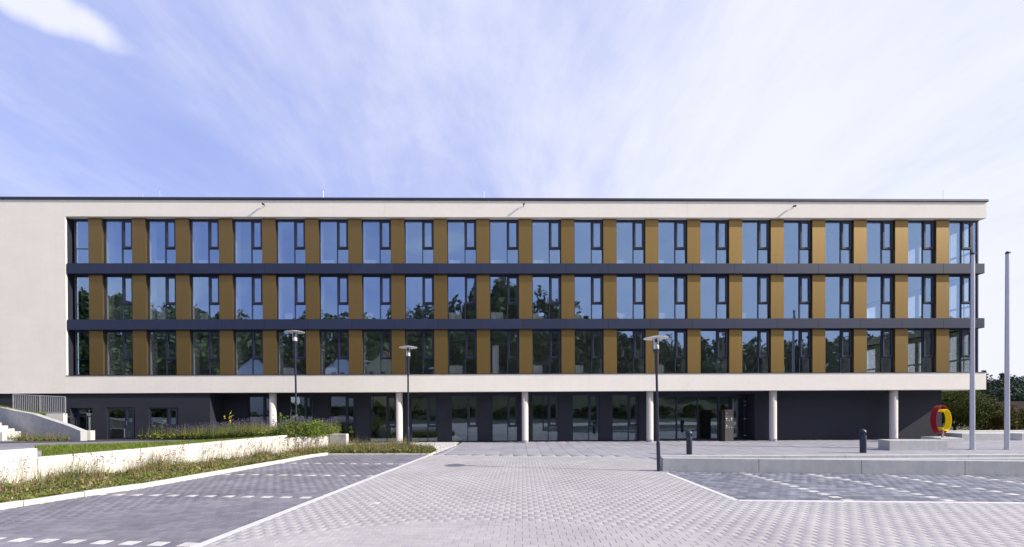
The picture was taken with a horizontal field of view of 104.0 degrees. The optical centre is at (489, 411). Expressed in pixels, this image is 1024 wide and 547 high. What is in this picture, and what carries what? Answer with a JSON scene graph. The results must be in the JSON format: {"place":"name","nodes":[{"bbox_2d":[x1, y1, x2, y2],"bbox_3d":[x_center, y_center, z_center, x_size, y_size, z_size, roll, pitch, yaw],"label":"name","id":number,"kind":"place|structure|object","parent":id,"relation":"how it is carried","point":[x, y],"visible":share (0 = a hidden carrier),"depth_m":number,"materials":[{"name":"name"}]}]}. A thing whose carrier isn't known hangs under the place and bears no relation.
{"place":"outdoors","nodes":[
{"label":"outdoors","id":0,"kind":"place"},
{"bbox_2d":[0,439,158,442],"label":"asphalt road","id":1,"kind":"structure","parent":0,"point":[72,441],"depth_m":21.53,"materials":[{"name":"grey asphalt"}]},
{"bbox_2d":[0,423,20,440],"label":"outdoor steps","id":2,"kind":"structure","parent":1,"relation":"on","point":[3,434],"depth_m":22.92,"materials":[{"name":"white concrete"}]},
{"bbox_2d":[1,428,69,440],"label":"plants","id":3,"kind":"object","parent":1,"relation":"on","point":[22,437],"visible":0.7,"depth_m":22.56,"materials":[{"name":"green plant"}]},
{"bbox_2d":[0,406,86,440],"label":"ramp wall","id":4,"kind":"structure","parent":1,"relation":"on","point":[14,418],"depth_m":23.34,"materials":[{"name":"concrete"}]},
{"bbox_2d":[44,413,66,422],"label":"garden wall","id":5,"kind":"structure","parent":1,"relation":"on","point":[62,417],"depth_m":24.36,"materials":[{"name":"white concrete"}]},
{"bbox_2d":[12,394,65,414],"bbox_3d":[-27.593,-0.458,24.477,3.230,1.286,0.050,0,0,0],"label":"railing","id":6,"kind":"object","parent":5,"relation":"on","point":[64,405],"visible":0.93,"depth_m":24.47,"materials":[{"name":"metal"}]},
{"bbox_2d":[0,439,187,456],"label":"footpath","id":7,"kind":"structure","parent":0,"point":[6,446],"depth_m":18.09,"materials":[{"name":"grey concrete"}]},
{"bbox_2d":[0,455,425,546],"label":"parking bay paving","id":8,"kind":"structure","parent":0,"point":[189,513],"depth_m":8.85,"materials":[{"name":"stone"}]},
{"bbox_2d":[0,0,1023,379],"label":"sky","id":9,"kind":"structure","parent":0,"point":[755,99],"materials":[{"name":"blue"}]},
{"bbox_2d":[191,445,1023,546],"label":"plaza paving","id":10,"kind":"structure","parent":0,"point":[431,500],"depth_m":7.96,"materials":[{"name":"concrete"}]},
{"bbox_2d":[644,336,667,470],"bbox_3d":[5.728,-0.286,13.631,0.800,4.612,0.800,-1,0,0],"label":"street lamp","id":11,"kind":"object","parent":10,"relation":"on","point":[656,345],"visible":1,"depth_m":13.59,"materials":[{"name":"black metal"}]},
{"bbox_2d":[661,457,1023,475],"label":"seat wall","id":12,"kind":"structure","parent":10,"relation":"on","point":[881,466],"depth_m":12.91,"materials":[{"name":"concrete"}]},
{"bbox_2d":[328,422,1022,454],"bbox_3d":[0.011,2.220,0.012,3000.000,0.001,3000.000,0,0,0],"label":"ground","id":13,"kind":"structure","parent":0,"point":[957,429],"depth_m":28.01,"materials":[{"name":"grey concrete"}]},
{"bbox_2d":[0,434,348,484],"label":"retaining wall","id":14,"kind":"structure","parent":13,"relation":"on","point":[11,455],"depth_m":13.10,"materials":[{"name":"white concrete"}]},
{"bbox_2d":[0,452,434,509],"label":"kerb","id":15,"kind":"structure","parent":13,"relation":"on","point":[20,503],"depth_m":11.37,"materials":[{"name":"concrete"}]},
{"bbox_2d":[942,390,1003,430],"bbox_3d":[37.988,-0.218,33.164,6.048,4.368,4.789,0,0,-12],"label":"broadleaf tree","id":16,"kind":"object","parent":13,"relation":"on","point":[958,401],"visible":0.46,"depth_m":31.88,"materials":[{"name":"green plant"}]},
{"bbox_2d":[942,370,1023,401],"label":"hillside wood","id":17,"kind":"object","parent":13,"relation":"on","point":[995,387],"visible":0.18,"depth_m":146.31,"materials":[{"name":"green plant"}]},
{"bbox_2d":[967,402,1023,429],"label":"hedge bush","id":18,"kind":"object","parent":13,"relation":"on","point":[995,422],"visible":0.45,"depth_m":33.98,"materials":[{"name":"green plant"}]},
{"bbox_2d":[433,440,1023,458],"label":"forecourt paving","id":19,"kind":"structure","parent":0,"point":[640,449],"depth_m":21.21,"materials":[{"name":"grey concrete"}]},
{"bbox_2d":[0,191,988,442],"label":"office building","id":20,"kind":"structure","parent":19,"relation":"on","point":[88,286],"depth_m":25.51,"materials":[{"name":"paint"}]},
{"bbox_2d":[104,219,131,262],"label":"window","id":21,"kind":"structure","parent":20,"relation":"in","point":[123,221],"depth_m":25.09,"materials":[{"name":"blue paint"}]},
{"bbox_2d":[104,275,132,318],"bbox_3d":[-23.281,-7.179,25.153,1.852,2.861,0.120,0,0,-1],"label":"window","id":22,"kind":"structure","parent":20,"relation":"in","point":[124,277],"depth_m":25.12,"materials":[{"name":"blue paint"}]},
{"bbox_2d":[105,331,132,374],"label":"window","id":23,"kind":"structure","parent":20,"relation":"in","point":[124,332],"depth_m":25.13,"materials":[{"name":"blue paint"}]},
{"bbox_2d":[107,407,134,439],"bbox_3d":[-23.033,0.710,25.002,1.730,2.020,0.152,0,0,-1],"label":"glazed door","id":24,"kind":"structure","parent":20,"relation":"in","point":[127,409],"depth_m":24.99,"materials":[{"name":"blue paint"}]},
{"bbox_2d":[147,219,175,262],"bbox_3d":[-20.604,-10.698,25.171,1.852,2.896,0.120,0,0,-1],"label":"window","id":25,"kind":"structure","parent":20,"relation":"in","point":[167,221],"depth_m":25.13,"materials":[{"name":"blue paint"}]},
{"bbox_2d":[148,275,175,318],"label":"window","id":26,"kind":"structure","parent":20,"relation":"in","point":[167,277],"depth_m":25.15,"materials":[{"name":"blue paint"}]},
{"bbox_2d":[148,330,176,374],"bbox_3d":[-20.570,-3.722,25.208,1.852,2.833,0.120,0,0,-1],"label":"window","id":27,"kind":"structure","parent":20,"relation":"in","point":[168,332],"depth_m":25.17,"materials":[{"name":"blue paint"}]},
{"bbox_2d":[149,408,177,426],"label":"window","id":28,"kind":"structure","parent":20,"relation":"in","point":[169,410],"depth_m":25.03,"materials":[{"name":"blue paint"}]},
{"bbox_2d":[190,219,218,262],"bbox_3d":[-17.912,-10.711,25.209,1.852,2.896,0.120,0,0,-1],"label":"window","id":29,"kind":"structure","parent":20,"relation":"in","point":[210,221],"depth_m":25.17,"materials":[{"name":"blue paint"}]},
{"bbox_2d":[191,275,218,318],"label":"window","id":30,"kind":"structure","parent":20,"relation":"in","point":[210,277],"depth_m":25.19,"materials":[{"name":"blue paint"}]},
{"bbox_2d":[191,330,219,374],"bbox_3d":[-17.878,-3.736,25.246,1.852,2.833,0.120,0,0,-1],"label":"window","id":31,"kind":"structure","parent":20,"relation":"in","point":[211,332],"depth_m":25.20,"materials":[{"name":"blue paint"}]},
{"bbox_2d":[233,219,261,262],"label":"window","id":32,"kind":"structure","parent":20,"relation":"in","point":[253,221],"depth_m":25.21,"materials":[{"name":"blue paint"}]},
{"bbox_2d":[234,275,262,318],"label":"window","id":33,"kind":"structure","parent":20,"relation":"in","point":[253,277],"depth_m":25.22,"materials":[{"name":"blue paint"}]},
{"bbox_2d":[234,330,262,374],"bbox_3d":[-15.186,-3.749,25.284,1.852,2.833,0.120,0,0,-1],"label":"window","id":34,"kind":"structure","parent":20,"relation":"in","point":[254,332],"depth_m":25.25,"materials":[{"name":"blue paint"}]},
{"bbox_2d":[276,219,304,262],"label":"window","id":35,"kind":"structure","parent":20,"relation":"in","point":[296,221],"depth_m":25.25,"materials":[{"name":"blue paint"}]},
{"bbox_2d":[277,275,305,318],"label":"window","id":36,"kind":"structure","parent":20,"relation":"in","point":[296,277],"depth_m":25.26,"materials":[{"name":"blue paint"}]},
{"bbox_2d":[319,219,347,262],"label":"window","id":37,"kind":"structure","parent":20,"relation":"in","point":[339,221],"depth_m":25.28,"materials":[{"name":"blue paint"}]},
{"bbox_2d":[320,275,348,318],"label":"window","id":38,"kind":"structure","parent":20,"relation":"in","point":[339,277],"depth_m":25.30,"materials":[{"name":"blue paint"}]},
{"bbox_2d":[320,330,348,373],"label":"window","id":39,"kind":"structure","parent":20,"relation":"in","point":[339,332],"depth_m":25.32,"materials":[{"name":"blue paint"}]},
{"bbox_2d":[330,396,355,441],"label":"window","id":40,"kind":"structure","parent":20,"relation":"in","point":[354,397],"depth_m":26.38,"materials":[{"name":"blue paint"}]},
{"bbox_2d":[362,219,390,262],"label":"window","id":41,"kind":"structure","parent":20,"relation":"in","point":[381,221],"depth_m":25.32,"materials":[{"name":"blue paint"}]},
{"bbox_2d":[362,275,390,318],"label":"window","id":42,"kind":"structure","parent":20,"relation":"in","point":[382,277],"depth_m":25.34,"materials":[{"name":"blue paint"}]},
{"bbox_2d":[363,330,391,373],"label":"window","id":43,"kind":"structure","parent":20,"relation":"in","point":[381,331],"depth_m":25.36,"materials":[{"name":"blue paint"}]},
{"bbox_2d":[370,396,395,441],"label":"window","id":44,"kind":"structure","parent":20,"relation":"in","point":[387,397],"depth_m":26.42,"materials":[{"name":"blue paint"}]},
{"bbox_2d":[405,219,433,262],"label":"window","id":45,"kind":"structure","parent":20,"relation":"in","point":[423,221],"depth_m":25.36,"materials":[{"name":"blue paint"}]},
{"bbox_2d":[405,275,433,318],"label":"window","id":46,"kind":"structure","parent":20,"relation":"in","point":[424,277],"depth_m":25.38,"materials":[{"name":"blue paint"}]},
{"bbox_2d":[405,330,433,373],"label":"window","id":47,"kind":"structure","parent":20,"relation":"in","point":[424,331],"depth_m":25.39,"materials":[{"name":"blue paint"}]},
{"bbox_2d":[411,395,437,441],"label":"window","id":48,"kind":"structure","parent":20,"relation":"in","point":[428,396],"depth_m":26.46,"materials":[{"name":"blue paint"}]},
{"bbox_2d":[447,220,475,262],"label":"window","id":49,"kind":"structure","parent":20,"relation":"in","point":[465,221],"depth_m":25.40,"materials":[{"name":"blue paint"}]},
{"bbox_2d":[447,275,476,318],"bbox_3d":[-1.745,-7.286,25.458,1.852,2.861,0.120,0,0,-1],"label":"window","id":50,"kind":"structure","parent":20,"relation":"in","point":[466,276],"depth_m":25.41,"materials":[{"name":"blue paint"}]},
{"bbox_2d":[448,330,476,373],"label":"window","id":51,"kind":"structure","parent":20,"relation":"in","point":[466,331],"depth_m":25.43,"materials":[{"name":"blue paint"}]},
{"bbox_2d":[451,395,477,441],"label":"window","id":52,"kind":"structure","parent":20,"relation":"in","point":[468,396],"depth_m":26.50,"materials":[{"name":"blue paint"}]},
{"bbox_2d":[492,345,498,373],"bbox_3d":[0.395,-3.342,25.873,0.420,1.900,0.432,0,0,-1],"label":"cabinet","id":53,"kind":"object","parent":20,"relation":"on","point":[495,359],"visible":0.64,"depth_m":25.66,"materials":[{"name":"white laminate"}]},
{"bbox_2d":[489,220,518,262],"bbox_3d":[0.932,-10.805,25.477,1.852,2.896,0.120,0,0,-1],"label":"window","id":54,"kind":"structure","parent":20,"relation":"in","point":[509,221],"depth_m":25.43,"materials":[{"name":"blue paint"}]},
{"bbox_2d":[490,275,518,318],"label":"window","id":55,"kind":"structure","parent":20,"relation":"in","point":[509,277],"depth_m":25.45,"materials":[{"name":"blue paint"}]},
{"bbox_2d":[490,330,518,373],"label":"window","id":56,"kind":"structure","parent":20,"relation":"in","point":[508,331],"depth_m":25.47,"materials":[{"name":"blue paint"}]},
{"bbox_2d":[492,395,517,440],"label":"window","id":57,"kind":"structure","parent":20,"relation":"in","point":[508,396],"depth_m":26.54,"materials":[{"name":"blue paint"}]},
{"bbox_2d":[532,395,557,440],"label":"window","id":58,"kind":"structure","parent":20,"relation":"in","point":[548,396],"depth_m":26.58,"materials":[{"name":"blue paint"}]},
{"bbox_2d":[532,220,560,262],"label":"window","id":59,"kind":"structure","parent":20,"relation":"in","point":[550,221],"depth_m":25.47,"materials":[{"name":"blue paint"}]},
{"bbox_2d":[532,275,560,318],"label":"window","id":60,"kind":"structure","parent":20,"relation":"in","point":[551,277],"depth_m":25.50,"materials":[{"name":"blue paint"}]},
{"bbox_2d":[532,330,560,373],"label":"window","id":61,"kind":"structure","parent":20,"relation":"in","point":[550,331],"depth_m":25.51,"materials":[{"name":"blue paint"}]},
{"bbox_2d":[572,395,598,440],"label":"window","id":62,"kind":"structure","parent":20,"relation":"in","point":[589,396],"depth_m":26.62,"materials":[{"name":"blue paint"}]},
{"bbox_2d":[574,220,602,262],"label":"window","id":63,"kind":"structure","parent":20,"relation":"in","point":[592,222],"depth_m":25.51,"materials":[{"name":"blue paint"}]},
{"bbox_2d":[574,275,602,318],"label":"window","id":64,"kind":"structure","parent":20,"relation":"in","point":[593,277],"depth_m":25.54,"materials":[{"name":"blue paint"}]},
{"bbox_2d":[575,330,602,372],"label":"window","id":65,"kind":"structure","parent":20,"relation":"in","point":[592,331],"depth_m":25.56,"materials":[{"name":"blue paint"}]},
{"bbox_2d":[612,394,638,440],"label":"window","id":66,"kind":"structure","parent":20,"relation":"in","point":[633,395],"depth_m":26.66,"materials":[{"name":"blue paint"}]},
{"bbox_2d":[616,220,644,262],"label":"window","id":67,"kind":"structure","parent":20,"relation":"in","point":[634,222],"depth_m":25.55,"materials":[{"name":"blue paint"}]},
{"bbox_2d":[617,275,644,318],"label":"window","id":68,"kind":"structure","parent":20,"relation":"in","point":[634,277],"depth_m":25.58,"materials":[{"name":"blue paint"}]},
{"bbox_2d":[617,329,644,372],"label":"window","id":69,"kind":"structure","parent":20,"relation":"in","point":[635,331],"depth_m":25.59,"materials":[{"name":"blue paint"}]},
{"bbox_2d":[658,220,685,262],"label":"window","id":70,"kind":"structure","parent":20,"relation":"in","point":[683,222],"depth_m":25.59,"materials":[{"name":"blue paint"}]},
{"bbox_2d":[659,275,685,318],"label":"window","id":71,"kind":"structure","parent":20,"relation":"in","point":[683,277],"depth_m":25.62,"materials":[{"name":"blue paint"}]},
{"bbox_2d":[659,329,686,372],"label":"window","id":72,"kind":"structure","parent":20,"relation":"in","point":[676,331],"depth_m":25.64,"materials":[{"name":"blue paint"}]},
{"bbox_2d":[700,220,727,262],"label":"window","id":73,"kind":"structure","parent":20,"relation":"in","point":[717,222],"depth_m":25.64,"materials":[{"name":"blue paint"}]},
{"bbox_2d":[701,275,727,317],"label":"window","id":74,"kind":"structure","parent":20,"relation":"in","point":[718,277],"depth_m":25.64,"materials":[{"name":"black metal"}]},
{"bbox_2d":[701,329,727,372],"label":"window","id":75,"kind":"structure","parent":20,"relation":"in","point":[718,331],"depth_m":25.67,"materials":[{"name":"blue paint"}]},
{"bbox_2d":[742,220,768,262],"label":"window","id":76,"kind":"structure","parent":20,"relation":"in","point":[759,222],"depth_m":25.67,"materials":[{"name":"blue paint"}]},
{"bbox_2d":[742,275,769,317],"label":"window","id":77,"kind":"structure","parent":20,"relation":"in","point":[759,277],"depth_m":25.70,"materials":[{"name":"black metal"}]},
{"bbox_2d":[742,329,769,372],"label":"window","id":78,"kind":"structure","parent":20,"relation":"in","point":[759,331],"depth_m":25.72,"materials":[{"name":"blue paint"}]},
{"bbox_2d":[784,220,810,262],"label":"window","id":79,"kind":"structure","parent":20,"relation":"in","point":[800,222],"depth_m":25.72,"materials":[{"name":"blue paint"}]},
{"bbox_2d":[784,275,810,317],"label":"window","id":80,"kind":"structure","parent":20,"relation":"in","point":[800,277],"depth_m":25.74,"materials":[{"name":"black metal"}]},
{"bbox_2d":[784,329,810,372],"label":"window","id":81,"kind":"structure","parent":20,"relation":"in","point":[800,331],"depth_m":25.76,"materials":[{"name":"blue paint"}]},
{"bbox_2d":[825,220,851,262],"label":"window","id":82,"kind":"structure","parent":20,"relation":"in","point":[841,222],"depth_m":25.75,"materials":[{"name":"blue paint"}]},
{"bbox_2d":[825,275,851,317],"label":"window","id":83,"kind":"structure","parent":20,"relation":"in","point":[849,277],"depth_m":25.77,"materials":[{"name":"black metal"}]},
{"bbox_2d":[825,329,851,372],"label":"window","id":84,"kind":"structure","parent":20,"relation":"in","point":[841,355],"depth_m":25.79,"materials":[{"name":"blue paint"}]},
{"bbox_2d":[867,220,892,262],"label":"window","id":85,"kind":"structure","parent":20,"relation":"in","point":[882,222],"depth_m":25.80,"materials":[{"name":"blue paint"}]},
{"bbox_2d":[867,275,892,317],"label":"window","id":86,"kind":"structure","parent":20,"relation":"in","point":[882,279],"depth_m":25.81,"materials":[{"name":"black metal"}]},
{"bbox_2d":[867,329,892,371],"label":"window","id":87,"kind":"structure","parent":20,"relation":"in","point":[882,333],"depth_m":25.83,"materials":[{"name":"black metal"}]},
{"bbox_2d":[908,220,933,262],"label":"window","id":88,"kind":"structure","parent":20,"relation":"in","point":[923,222],"depth_m":25.83,"materials":[{"name":"blue paint"}]},
{"bbox_2d":[908,275,933,317],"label":"window","id":89,"kind":"structure","parent":20,"relation":"in","point":[923,279],"depth_m":25.85,"materials":[{"name":"black metal"}]},
{"bbox_2d":[908,329,933,371],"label":"window","id":90,"kind":"structure","parent":20,"relation":"in","point":[923,333],"depth_m":25.86,"materials":[{"name":"black metal"}]},
{"bbox_2d":[949,275,969,317],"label":"window","id":91,"kind":"structure","parent":20,"relation":"in","point":[961,279],"depth_m":25.90,"materials":[{"name":"black metal"}]},
{"bbox_2d":[949,329,969,371],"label":"window","id":92,"kind":"structure","parent":20,"relation":"in","point":[961,333],"depth_m":25.92,"materials":[{"name":"black metal"}]},
{"bbox_2d":[949,220,971,262],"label":"window","id":93,"kind":"structure","parent":20,"relation":"in","point":[961,245],"depth_m":25.86,"materials":[{"name":"black metal"}]},
{"bbox_2d":[719,410,732,440],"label":"info pillar","id":94,"kind":"structure","parent":19,"relation":"on","point":[725,425],"depth_m":26.03,"materials":[{"name":"metal"}]},
{"bbox_2d":[660,454,1023,457],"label":"step kerb","id":95,"kind":"structure","parent":19,"relation":"on","point":[873,456],"depth_m":16.62,"materials":[{"name":"concrete"}]},
{"bbox_2d":[878,439,947,450],"bbox_3d":[21.439,1.678,20.245,3.192,0.540,0.910,0,0,0],"label":"concrete bench","id":96,"kind":"object","parent":19,"relation":"on","point":[909,444],"visible":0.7,"depth_m":19.80,"materials":[{"name":"grey concrete"}]},
{"bbox_2d":[921,436,963,443],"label":"sculpture plinth","id":97,"kind":"structure","parent":19,"relation":"on","point":[953,440],"depth_m":23.52,"materials":[{"name":"concrete"}]},
{"bbox_2d":[930,406,951,436],"bbox_3d":[27.669,0.575,24.389,1.739,1.940,0.462,0,0,-23],"label":"ring sculpture","id":98,"kind":"object","parent":97,"relation":"on","point":[933,421],"visible":1,"depth_m":24.35,"materials":[{"name":"red metal"}]},
{"bbox_2d":[968,252,976,449],"bbox_3d":[24.265,-3.065,20.065,0.296,9.920,0.296,0,0,45],"label":"flagpole","id":99,"kind":"object","parent":19,"relation":"on","point":[972,364],"visible":1,"depth_m":20.01,"materials":[{"name":"silver metal"}]},
{"bbox_2d":[944,432,1003,440],"bbox_3d":[31.973,1.618,26.435,3.465,0.490,1.750,0,0,0],"label":"concrete bench","id":100,"kind":"object","parent":19,"relation":"on","point":[985,436],"visible":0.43,"depth_m":25.57,"materials":[{"name":"grey concrete"}]},
{"bbox_2d":[1002,251,1011,449],"bbox_3d":[25.905,-3.073,19.985,0.296,9.920,0.296,0,0,45],"label":"flagpole","id":101,"kind":"object","parent":19,"relation":"on","point":[1007,366],"visible":1,"depth_m":19.93,"materials":[{"name":"metal"}]},
{"bbox_2d":[668,472,1023,501],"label":"visitor parking paving","id":102,"kind":"structure","parent":0,"point":[850,487],"depth_m":10.76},
{"label":"flower bed soil","id":103,"kind":"structure","parent":0,"visible":0},
{"bbox_2d":[0,434,436,502],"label":"meadow plants","id":104,"kind":"object","parent":103,"relation":"on","point":[380,447],"visible":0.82,"depth_m":13.12,"materials":[{"name":"green plant"}]},
{"bbox_2d":[399,346,416,444],"bbox_3d":[-4.115,-0.692,20.197,0.918,5.290,0.918,0,0,0],"label":"street lamp","id":105,"kind":"object","parent":103,"relation":"on","point":[408,354],"visible":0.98,"depth_m":20.15,"materials":[{"name":"black metal"}]},
{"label":"upper bed soil","id":106,"kind":"structure","parent":0,"visible":0},
{"bbox_2d":[138,415,340,439],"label":"violet meadow plants","id":107,"kind":"object","parent":106,"relation":"on","point":[234,433],"visible":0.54,"depth_m":23.21,"materials":[{"name":"green plant"}]},
{"bbox_2d":[284,330,304,436],"bbox_3d":[-9.495,-1.342,19.575,0.918,5.290,0.918,-1,1,0],"label":"street lamp","id":108,"kind":"object","parent":106,"relation":"on","point":[295,339],"visible":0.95,"depth_m":19.53,"materials":[{"name":"grey metal"}]},
{"bbox_2d":[263,418,352,438],"bbox_3d":[-9.230,0.804,20.525,3.970,1.034,3.846,-1,0,-42],"label":"green bush","id":109,"kind":"object","parent":106,"relation":"on","point":[318,425],"visible":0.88,"depth_m":19.74,"materials":[{"name":"green plant"}]},
{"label":"lawn","id":110,"kind":"structure","parent":0,"visible":0},
{"bbox_2d":[34,435,277,458],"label":"lawn grass","id":111,"kind":"structure","parent":110,"relation":"on","point":[52,449],"depth_m":13.65,"materials":[{"name":"green plant"}]},
{"label":"lower step paving","id":112,"kind":"structure","parent":0,"visible":0},
{"bbox_2d":[803,457,1023,459],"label":"step kerb","id":113,"kind":"structure","parent":112,"relation":"on","point":[1004,458],"depth_m":15.47,"materials":[{"name":"concrete"}]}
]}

